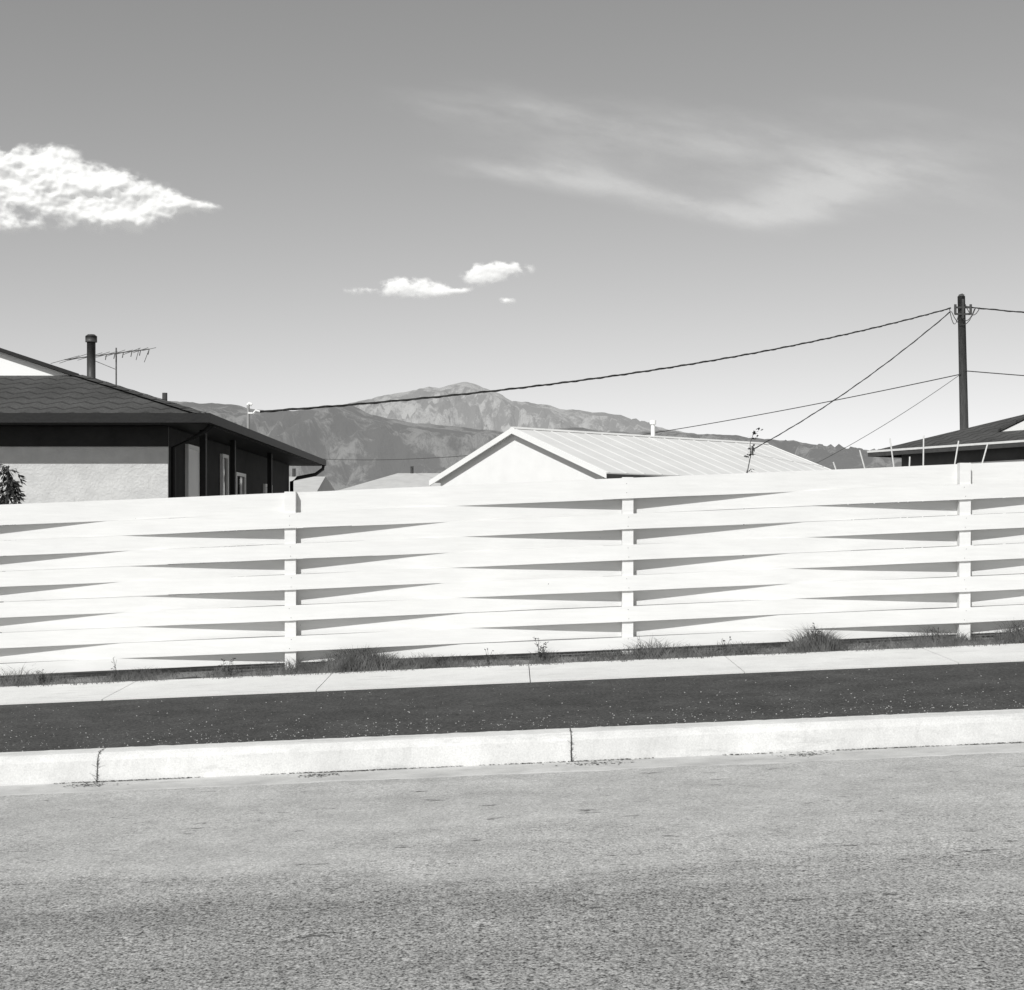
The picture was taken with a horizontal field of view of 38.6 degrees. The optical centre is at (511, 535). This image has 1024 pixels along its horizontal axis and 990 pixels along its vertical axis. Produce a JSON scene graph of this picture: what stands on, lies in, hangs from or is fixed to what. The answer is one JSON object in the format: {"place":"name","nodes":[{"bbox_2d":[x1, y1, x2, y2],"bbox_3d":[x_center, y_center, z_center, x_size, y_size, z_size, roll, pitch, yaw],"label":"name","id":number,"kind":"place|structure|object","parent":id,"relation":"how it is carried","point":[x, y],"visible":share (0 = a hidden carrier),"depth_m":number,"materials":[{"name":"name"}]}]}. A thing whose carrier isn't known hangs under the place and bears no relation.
{"place":"outdoors","nodes":[
{"label":"outdoors","id":0,"kind":"place"},
{"bbox_2d":[0,146,218,232],"bbox_3d":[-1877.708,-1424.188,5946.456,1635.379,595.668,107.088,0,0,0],"label":"cloud","id":1,"kind":"structure","parent":0,"point":[67,186],"depth_m":5928.71,"materials":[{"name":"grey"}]},
{"bbox_2d":[292,468,295,476],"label":"roof vent","id":2,"kind":"object","parent":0,"point":[293,472],"visible":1,"depth_m":64.44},
{"bbox_2d":[0,752,1023,989],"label":"road","id":3,"kind":"structure","parent":0,"point":[906,873],"depth_m":6.75,"materials":[{"name":"grey asphalt"}]},
{"bbox_2d":[0,742,1023,795],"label":"gutter","id":4,"kind":"object","parent":3,"relation":"on","point":[530,768],"visible":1,"depth_m":9.98,"materials":[{"name":"concrete"}]},
{"bbox_2d":[54,728,1019,786],"bbox_3d":[-0.007,1.591,10.173,18.016,0.770,0.516,0,0,0],"label":"gutter debris","id":5,"kind":"object","parent":4,"relation":"on","point":[490,764],"visible":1,"depth_m":10.18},
{"bbox_2d":[0,643,1023,704],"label":"sidewalk","id":6,"kind":"structure","parent":0,"point":[456,676],"depth_m":13.51,"materials":[{"name":"concrete"}]},
{"bbox_2d":[0,541,1023,732],"bbox_3d":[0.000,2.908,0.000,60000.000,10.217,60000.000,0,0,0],"label":"ground","id":7,"kind":"structure","parent":0,"point":[182,670],"depth_m":14.76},
{"bbox_2d":[0,464,26,632],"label":"young tree","id":8,"kind":"object","parent":7,"relation":"on","point":[10,490],"visible":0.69,"depth_m":16.97,"materials":[{"name":"black plant"}]},
{"bbox_2d":[35,669,44,683],"bbox_3d":[-4.611,1.391,14.286,0.112,0.179,0.096,0,0,0],"label":"weed","id":9,"kind":"object","parent":7,"relation":"on","point":[40,676],"visible":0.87,"depth_m":14.29,"materials":[{"name":"grey plant"}]},
{"bbox_2d":[0,447,168,632],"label":"stucco front wall","id":10,"kind":"structure","parent":7,"relation":"on","point":[62,474],"depth_m":20.45,"materials":[{"name":"white paint"}]},
{"bbox_2d":[0,426,168,446],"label":"frieze board","id":11,"kind":"object","parent":10,"relation":"attached to","point":[84,436],"visible":1,"depth_m":20.42,"materials":[{"name":"black wood"}]},
{"bbox_2d":[111,658,117,678],"bbox_3d":[-3.889,1.318,14.313,0.082,0.259,0.048,0,0,29],"label":"weed","id":12,"kind":"object","parent":7,"relation":"on","point":[115,671],"visible":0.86,"depth_m":14.30,"materials":[{"name":"grey plant"}]},
{"bbox_2d":[218,658,235,674],"bbox_3d":[-2.786,1.301,14.288,0.167,0.203,0.104,0,0,0],"label":"weed","id":13,"kind":"object","parent":7,"relation":"on","point":[231,670],"visible":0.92,"depth_m":14.29,"materials":[{"name":"grey plant"}]},
{"bbox_2d":[169,427,288,608],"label":"walls","id":14,"kind":"structure","parent":7,"relation":"on","point":[252,467],"depth_m":24.41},
{"bbox_2d":[0,423,320,465],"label":"soffit","id":15,"kind":"structure","parent":14,"relation":"on","point":[219,435],"depth_m":22.66,"materials":[{"name":"black wood"}]},
{"bbox_2d":[0,413,325,465],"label":"gutters","id":16,"kind":"object","parent":15,"relation":"on","point":[223,424],"visible":1,"depth_m":19.91,"materials":[{"name":"black metal"}]},
{"bbox_2d":[2,352,200,412],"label":"side roof","id":17,"kind":"structure","parent":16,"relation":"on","point":[47,367],"depth_m":24.16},
{"bbox_2d":[0,352,69,375],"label":"gablet wall","id":18,"kind":"structure","parent":17,"relation":"attached to","point":[10,365],"depth_m":22.38,"materials":[{"name":"white paint"}]},
{"bbox_2d":[0,348,78,376],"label":"rake boards","id":19,"kind":"object","parent":17,"relation":"attached to","point":[37,362],"visible":1,"depth_m":22.27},
{"bbox_2d":[85,334,96,377],"bbox_3d":[-7.190,-2.965,25.000,0.195,0.930,0.200,0,0,0],"label":"chimney flue","id":20,"kind":"object","parent":17,"relation":"on","point":[91,340],"visible":0.89,"depth_m":24.94,"materials":[{"name":"metal"}]},
{"bbox_2d":[0,376,193,412],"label":"front hip roof","id":21,"kind":"structure","parent":17,"relation":"attached to","point":[46,394],"depth_m":20.89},
{"bbox_2d":[75,375,205,412],"bbox_3d":[-5.394,-2.053,21.176,0.280,0.802,3.352,0,0,-45],"label":"hip cap","id":22,"kind":"object","parent":21,"relation":"on","point":[179,406],"visible":1,"depth_m":21.06,"materials":[{"name":"grey metal"}]},
{"bbox_2d":[51,347,155,384],"bbox_3d":[-7.708,-3.030,26.993,2.751,0.860,0.699,0,0,26],"label":"tv antenna","id":23,"kind":"object","parent":17,"relation":"on","point":[115,354],"visible":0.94,"depth_m":26.99,"materials":[{"name":"metal"}]},
{"bbox_2d":[162,393,166,399],"bbox_3d":[-6.170,-2.365,26.000,0.086,0.330,0.090,0,0,0],"label":"roof vent","id":24,"kind":"object","parent":17,"relation":"on","point":[164,396],"visible":0.34,"depth_m":25.96,"materials":[{"name":"metal"}]},
{"bbox_2d":[247,405,249,428],"bbox_3d":[-4.507,-1.911,25.000,0.048,0.622,0.048,0,0,22],"label":"service mast","id":25,"kind":"object","parent":17,"relation":"on","point":[248,417],"visible":0.65,"depth_m":24.98,"materials":[{"name":"metal"}]},
{"bbox_2d":[247,402,259,414],"bbox_3d":[-4.420,-2.172,25.000,0.236,0.221,0.060,0,0,0],"label":"weatherhead","id":26,"kind":"object","parent":25,"relation":"attached to","point":[250,404],"visible":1,"depth_m":24.98,"materials":[{"name":"white paint"}]},
{"bbox_2d":[185,444,198,593],"bbox_3d":[-4.805,-0.125,22.060,0.050,2.450,0.880,0,0,0],"label":"side door frame","id":27,"kind":"object","parent":14,"relation":"attached to","point":[190,446],"visible":0.34,"depth_m":21.62,"materials":[{"name":"white paint"}]},
{"bbox_2d":[189,449,197,563],"bbox_3d":[-4.820,-0.125,22.060,0.020,2.330,0.760,0,0,0],"label":"side door pane","id":28,"kind":"object","parent":27,"relation":"attached to","point":[193,473],"visible":0.36,"depth_m":22.09,"materials":[{"name":"grey glass"}]},
{"bbox_2d":[171,425,213,594],"bbox_3d":[-4.484,-0.134,20.500,0.684,2.867,0.092,0,0,20],"label":"front downspout","id":29,"kind":"object","parent":14,"relation":"attached to","point":[173,461],"visible":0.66,"depth_m":20.59,"materials":[{"name":"black metal"}]},
{"bbox_2d":[220,454,228,546],"bbox_3d":[-4.805,-0.375,24.450,0.050,1.950,0.500,0,0,0],"label":"window frame","id":30,"kind":"object","parent":14,"relation":"attached to","point":[222,456],"visible":0.43,"depth_m":24.24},
{"bbox_2d":[224,458,225,546],"bbox_3d":[-4.820,-0.375,24.450,0.020,1.830,0.380,0,0,0],"label":"window pane","id":31,"kind":"object","parent":30,"relation":"in","point":[224,478],"visible":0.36,"depth_m":24.52,"materials":[{"name":"glass"}]},
{"bbox_2d":[236,472,245,561],"bbox_3d":[-4.805,0.000,25.850,0.050,2.200,0.900,0,0,0],"label":"patio door frame","id":32,"kind":"object","parent":14,"relation":"attached to","point":[241,474],"visible":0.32,"depth_m":25.95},
{"bbox_2d":[237,476,243,576],"bbox_3d":[-4.820,0.000,25.850,0.020,2.080,0.780,0,0,0],"label":"patio door pane","id":33,"kind":"object","parent":32,"relation":"in","point":[240,485],"visible":0.21,"depth_m":25.92,"materials":[{"name":"grey glass"}]},
{"bbox_2d":[263,484,272,544],"bbox_3d":[-4.805,-0.300,28.800,0.050,1.400,0.800,0,0,0],"label":"back window frame","id":34,"kind":"object","parent":14,"relation":"attached to","point":[264,488],"visible":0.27,"depth_m":28.40,"materials":[{"name":"white paint"}]},
{"bbox_2d":[290,465,324,491],"bbox_3d":[-4.442,-0.122,31.887,0.936,2.845,0.122,0,0,-45],"label":"downspout","id":35,"kind":"object","parent":14,"relation":"attached to","point":[319,471],"visible":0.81,"depth_m":31.81,"materials":[{"name":"black metal"}]},
{"bbox_2d":[199,430,271,607],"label":"eave posts","id":36,"kind":"object","parent":7,"relation":"on","point":[202,465],"visible":0.29,"depth_m":23.60,"materials":[{"name":"wood"}]},
{"bbox_2d":[352,507,440,556],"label":"walls","id":37,"kind":"structure","parent":7,"relation":"on","point":[388,524],"depth_m":70.60,"materials":[{"name":"white paint"}]},
{"bbox_2d":[341,473,440,489],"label":"roof","id":38,"kind":"structure","parent":37,"relation":"on","point":[400,480],"depth_m":72.00,"materials":[{"name":"white metal"}]},
{"bbox_2d":[0,661,1023,751],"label":"asphalt strip","id":39,"kind":"object","parent":7,"relation":"on","point":[338,714],"visible":1,"depth_m":11.60,"materials":[{"name":"grey asphalt"}]},
{"bbox_2d":[4,669,1023,751],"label":"loose gravel","id":40,"kind":"structure","parent":39,"relation":"on","point":[510,720],"depth_m":10.82,"materials":[{"name":"grey gravel"}]},
{"bbox_2d":[0,461,1023,675],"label":"woven board fence","id":41,"kind":"object","parent":7,"relation":"on","point":[794,582],"visible":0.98,"depth_m":14.49,"materials":[{"name":"white paint"}]},
{"bbox_2d":[0,709,1023,785],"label":"curb","id":42,"kind":"structure","parent":7,"relation":"on","point":[522,746],"depth_m":10.21,"materials":[{"name":"concrete"}]},
{"bbox_2d":[0,618,1023,686],"bbox_3d":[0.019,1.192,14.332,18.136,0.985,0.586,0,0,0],"label":"grass","id":43,"kind":"structure","parent":7,"relation":"on","point":[346,662],"depth_m":14.29,"materials":[{"name":"plant"}]},
{"bbox_2d":[534,637,547,660],"bbox_3d":[0.282,1.127,14.303,0.143,0.280,0.100,0,0,-37],"label":"weed","id":44,"kind":"object","parent":7,"relation":"on","point":[540,648],"visible":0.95,"depth_m":14.31,"materials":[{"name":"grey plant"}]},
{"bbox_2d":[441,434,850,582],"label":"walls","id":45,"kind":"structure","parent":7,"relation":"on","point":[512,458],"depth_m":37.81,"materials":[{"name":"white paint"}]},
{"bbox_2d":[435,429,829,482],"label":"metal roof","id":46,"kind":"structure","parent":45,"relation":"on","point":[595,462],"depth_m":38.88,"materials":[{"name":"white metal"}]},
{"bbox_2d":[429,428,831,485],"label":"rake boards","id":47,"kind":"object","parent":46,"relation":"attached to","point":[543,445],"visible":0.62,"depth_m":37.49,"materials":[{"name":"white paint"}]},
{"bbox_2d":[606,474,660,478],"bbox_3d":[6.128,-1.410,38.265,10.154,0.120,0.028,0,0,-40],"label":"eave gutter","id":48,"kind":"object","parent":46,"relation":"attached to","point":[610,476],"visible":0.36,"depth_m":35.31,"materials":[{"name":"metal"}]},
{"bbox_2d":[510,427,768,444],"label":"ridge cap","id":49,"kind":"object","parent":46,"relation":"on","point":[543,429],"visible":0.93,"depth_m":40.44,"materials":[{"name":"white metal"}]},
{"bbox_2d":[650,420,655,437],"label":"roof vent","id":50,"kind":"object","parent":46,"relation":"on","point":[652,423],"visible":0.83,"depth_m":40.95,"materials":[{"name":"white metal"}]},
{"bbox_2d":[516,429,825,474],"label":"standing seams","id":51,"kind":"object","parent":46,"relation":"on","point":[672,453],"visible":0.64,"depth_m":38.93,"materials":[{"name":"white metal"}]},
{"bbox_2d":[743,428,762,524],"bbox_3d":[2.508,-0.014,15.285,0.182,2.229,0.154,0,0,-27],"label":"tree seedling","id":52,"kind":"object","parent":7,"relation":"on","point":[753,449],"visible":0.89,"depth_m":15.30,"materials":[{"name":"grey plant"}]},
{"bbox_2d":[810,623,823,641],"bbox_3d":[2.982,1.003,14.311,0.128,0.305,0.099,0,0,-9],"label":"weed","id":53,"kind":"object","parent":7,"relation":"on","point":[820,636],"visible":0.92,"depth_m":14.30,"materials":[{"name":"grey plant"}]},
{"bbox_2d":[833,436,987,547],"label":"garden stakes","id":54,"kind":"object","parent":7,"relation":"on","point":[923,456],"visible":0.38,"depth_m":17.99,"materials":[{"name":"white wood"}]},
{"bbox_2d":[931,627,939,645],"bbox_3d":[4.136,1.001,14.295,0.096,0.208,0.084,0,0,14],"label":"weed","id":55,"kind":"object","parent":7,"relation":"on","point":[935,634],"visible":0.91,"depth_m":14.29,"materials":[{"name":"grey plant"}]},
{"bbox_2d":[902,447,1023,577],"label":"walls","id":56,"kind":"structure","parent":7,"relation":"on","point":[968,456],"depth_m":30.18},
{"bbox_2d":[868,442,1023,457],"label":"gutters","id":57,"kind":"object","parent":56,"relation":"on","point":[897,454],"visible":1,"depth_m":30.13,"materials":[{"name":"metal"}]},
{"bbox_2d":[878,414,1023,449],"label":"hip roof","id":58,"kind":"structure","parent":56,"relation":"on","point":[982,433],"depth_m":30.70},
{"bbox_2d":[867,440,1023,452],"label":"drip edge","id":59,"kind":"object","parent":58,"relation":"attached to","point":[944,446],"visible":1,"depth_m":30.05,"materials":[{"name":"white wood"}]},
{"bbox_2d":[992,417,1023,432],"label":"gablet roof","id":60,"kind":"structure","parent":58,"relation":"on","point":[1011,424],"depth_m":29.74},
{"bbox_2d":[969,459,1023,545],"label":"window frame","id":61,"kind":"object","parent":56,"relation":"attached to","point":[998,461],"visible":0.22,"depth_m":29.27,"materials":[{"name":"white"}]},
{"bbox_2d":[974,497,1021,544],"bbox_3d":[9.842,-0.515,29.195,0.038,1.830,1.600,0,0,-30],"label":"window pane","id":62,"kind":"object","parent":61,"relation":"in","point":[998,513],"depth_m":29.36,"materials":[{"name":"glass"}]},
{"bbox_2d":[949,294,979,429],"bbox_3d":[12.326,-2.553,39.962,0.816,8.113,0.346,0,0,0],"label":"utility pole","id":63,"kind":"object","parent":7,"relation":"on","point":[962,355],"visible":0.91,"depth_m":39.91,"materials":[{"name":"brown wood"}]},
{"bbox_2d":[260,307,950,412],"bbox_3d":[3.829,-4.156,32.450,22.068,4.123,0.054,0,0,-42],"label":"twisted service cable","id":64,"kind":"object","parent":63,"relation":"attached to","point":[360,403],"visible":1,"depth_m":29.96,"materials":[{"name":"black rubber"}]},
{"bbox_2d":[330,374,960,459],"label":"telephone wire","id":65,"kind":"object","parent":63,"relation":"attached to","point":[726,420],"visible":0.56,"depth_m":47.42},
{"bbox_2d":[754,311,950,448],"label":"twisted service cable","id":66,"kind":"object","parent":63,"relation":"attached to","point":[857,383],"visible":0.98,"depth_m":40.76,"materials":[{"name":"black rubber"}]},
{"bbox_2d":[817,375,958,462],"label":"telephone wire","id":67,"kind":"object","parent":63,"relation":"attached to","point":[889,421],"visible":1,"depth_m":41.19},
{"bbox_2d":[965,370,1023,375],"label":"telephone wire","id":68,"kind":"object","parent":63,"relation":"attached to","point":[994,373],"visible":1,"depth_m":39.97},
{"bbox_2d":[972,307,1023,312],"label":"twisted service cable","id":69,"kind":"object","parent":63,"relation":"attached to","point":[999,310],"visible":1,"depth_m":39.99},
{"bbox_2d":[1013,622,1023,635],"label":"weed","id":70,"kind":"object","parent":7,"relation":"on","point":[1018,627],"visible":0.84,"depth_m":14.32,"materials":[{"name":"grey plant"}]},
{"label":"walls","id":71,"kind":"object","parent":7,"relation":"on","visible":0},
{"bbox_2d":[289,477,334,491],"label":"roof","id":72,"kind":"structure","parent":71,"relation":"on","point":[312,484],"depth_m":62.86,"materials":[{"name":"white metal"}]},
{"bbox_2d":[0,0,1023,449],"label":"sky","id":73,"kind":"structure","parent":0,"point":[675,182],"materials":[{"name":"grey"}]},
{"bbox_2d":[348,382,684,432],"bbox_3d":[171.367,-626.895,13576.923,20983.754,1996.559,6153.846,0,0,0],"label":"mountain peak","id":74,"kind":"structure","parent":0,"point":[495,411],"depth_m":13638.77,"materials":[{"name":"grey stone"}]},
{"bbox_2d":[170,401,901,526],"bbox_3d":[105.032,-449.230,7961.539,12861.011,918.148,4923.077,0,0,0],"label":"foothills","id":75,"kind":"structure","parent":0,"point":[363,443],"depth_m":7728.83,"materials":[{"name":"grey stone"}]},
{"bbox_2d":[1001,421,1023,431],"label":"gablet wall","id":76,"kind":"structure","parent":0,"point":[1019,426],"depth_m":29.64,"materials":[{"name":"white paint"}]}
]}

